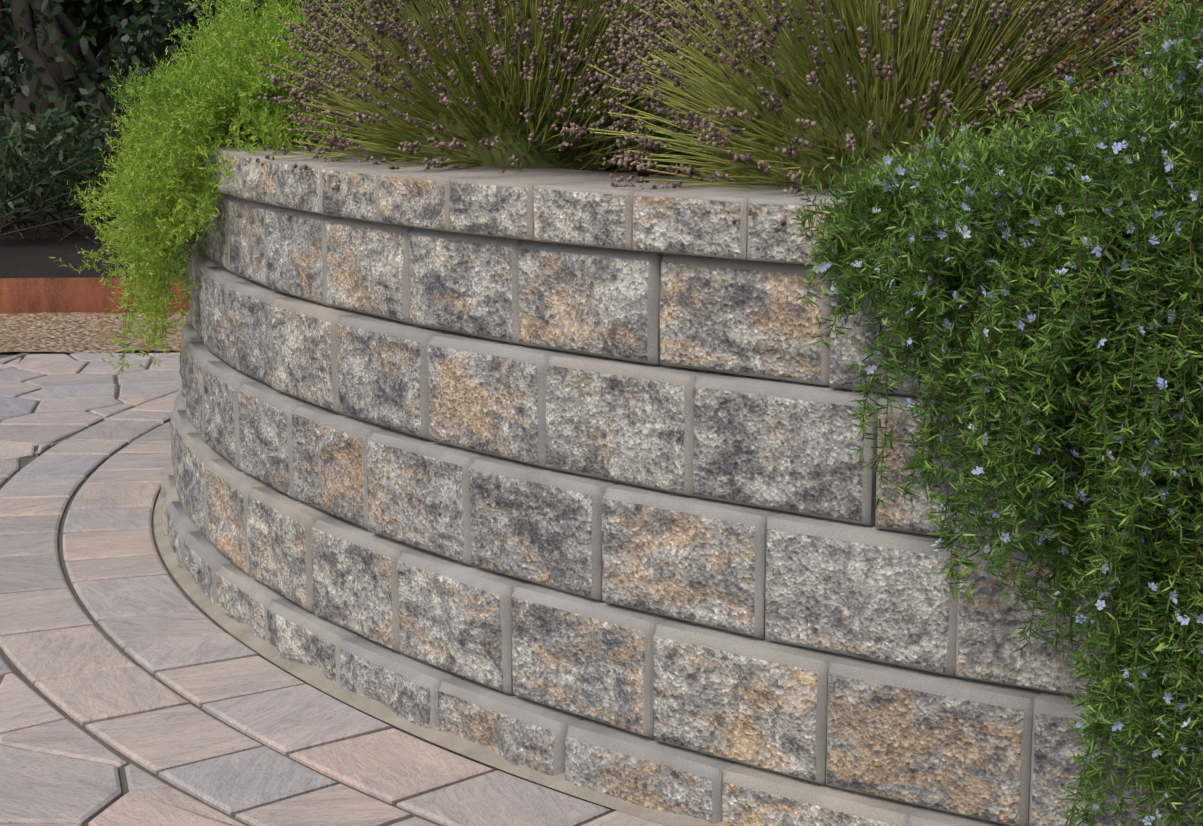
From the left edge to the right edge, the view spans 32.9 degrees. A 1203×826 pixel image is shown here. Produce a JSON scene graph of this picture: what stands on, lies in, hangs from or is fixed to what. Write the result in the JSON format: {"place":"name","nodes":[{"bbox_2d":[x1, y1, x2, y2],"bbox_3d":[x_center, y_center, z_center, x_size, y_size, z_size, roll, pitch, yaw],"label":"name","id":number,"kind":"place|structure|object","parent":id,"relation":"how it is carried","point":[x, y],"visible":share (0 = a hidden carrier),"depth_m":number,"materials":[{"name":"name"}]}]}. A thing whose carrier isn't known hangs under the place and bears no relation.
{"place":"outdoors","nodes":[
{"label":"outdoors","id":0,"kind":"place"},
{"bbox_2d":[0,350,661,825],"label":"paving joints","id":1,"kind":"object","parent":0,"point":[24,462],"depth_m":4.02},
{"bbox_2d":[0,312,186,352],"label":"gravel strip","id":2,"kind":"object","parent":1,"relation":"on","point":[77,332],"visible":0.1,"depth_m":8.73,"materials":[{"name":"beige gravel"}]},
{"bbox_2d":[0,277,189,313],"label":"corten edging","id":3,"kind":"object","parent":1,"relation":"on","point":[43,295],"visible":0.06,"depth_m":9.38,"materials":[{"name":"metal"}]},
{"bbox_2d":[154,492,721,825],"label":"mortar strip","id":4,"kind":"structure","parent":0,"point":[314,676],"depth_m":3.76,"materials":[{"name":"grey concrete"}]},
{"bbox_2d":[0,53,1164,95],"bbox_3d":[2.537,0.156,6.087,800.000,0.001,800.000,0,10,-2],"label":"ground","id":5,"kind":"structure","parent":0,"point":[19,58],"depth_m":109.58,"materials":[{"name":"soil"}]},
{"bbox_2d":[0,353,664,825],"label":"patio pavers","id":6,"kind":"object","parent":5,"relation":"on","point":[74,663],"visible":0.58,"depth_m":3.88,"materials":[{"name":"grey stone"}]},
{"bbox_2d":[160,142,1202,825],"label":"retaining wall","id":7,"kind":"structure","parent":5,"relation":"on","point":[554,472],"depth_m":3.36,"materials":[{"name":"stone"}]},
{"bbox_2d":[49,0,457,374],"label":"trailing plant","id":8,"kind":"object","parent":7,"relation":"on","point":[185,114],"visible":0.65,"depth_m":4.73,"materials":[{"name":"green plant"}]},
{"bbox_3d":[2.537,-0.779,5.919,6.718,0.114,6.718,0,10,-2],"label":"planter mulch bed","id":9,"kind":"object","parent":5,"relation":"on","visible":0},
{"bbox_2d":[243,0,729,190],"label":"lavender plant","id":10,"kind":"object","parent":9,"relation":"on","point":[503,88],"visible":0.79,"depth_m":4.00,"materials":[{"name":"green plant"}]},
{"bbox_2d":[352,144,721,177],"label":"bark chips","id":11,"kind":"object","parent":9,"relation":"on","point":[641,172],"visible":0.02,"depth_m":3.99,"materials":[{"name":"brown wood"}]},
{"bbox_2d":[551,0,1196,231],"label":"lavender plant","id":12,"kind":"object","parent":9,"relation":"on","point":[875,78],"visible":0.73,"depth_m":3.35,"materials":[{"name":"green plant"}]},
{"bbox_2d":[743,0,1202,104],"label":"ornamental grass","id":13,"kind":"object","parent":9,"relation":"on","point":[1113,70],"depth_m":6.26,"materials":[{"name":"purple plant"}]},
{"bbox_2d":[788,0,1202,825],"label":"rosemary plant","id":14,"kind":"object","parent":9,"relation":"on","point":[1080,216],"visible":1,"depth_m":2.68,"materials":[{"name":"green plant"}]},
{"bbox_2d":[0,94,1187,277],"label":"raised bed soil","id":15,"kind":"structure","parent":0,"point":[20,257],"depth_m":11.41,"materials":[{"name":"brown soil"}]},
{"bbox_2d":[0,0,176,141],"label":"hedge","id":16,"kind":"object","parent":15,"relation":"on","point":[3,75],"visible":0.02,"depth_m":22.52,"materials":[{"name":"green plant"}]},
{"bbox_2d":[0,80,199,241],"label":"shrub","id":17,"kind":"object","parent":15,"relation":"on","point":[17,188],"visible":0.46,"depth_m":11.68,"materials":[{"name":"green plant"}]},
{"bbox_2d":[0,0,205,159],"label":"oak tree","id":18,"kind":"object","parent":15,"relation":"on","point":[4,23],"visible":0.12,"depth_m":18.39,"materials":[{"name":"green plant"}]},
{"bbox_2d":[0,0,646,223],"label":"shrub","id":19,"kind":"object","parent":15,"relation":"on","point":[61,50],"visible":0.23,"depth_m":13.02,"materials":[{"name":"green plant"}]},
{"bbox_2d":[0,0,788,170],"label":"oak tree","id":20,"kind":"object","parent":15,"relation":"on","point":[111,44],"depth_m":17.23,"materials":[{"name":"green plant"}]},
{"bbox_2d":[581,0,735,114],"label":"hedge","id":21,"kind":"object","parent":15,"relation":"on","point":[673,68],"depth_m":21.98,"materials":[{"name":"green plant"}]},
{"bbox_2d":[700,0,1201,101],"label":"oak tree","id":22,"kind":"object","parent":15,"relation":"on","point":[1167,13],"depth_m":14.94,"materials":[{"name":"green plant"}]},
{"bbox_2d":[747,0,1201,100],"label":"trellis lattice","id":23,"kind":"object","parent":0,"point":[1104,74],"visible":0.02,"depth_m":7.26,"materials":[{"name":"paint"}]}
]}

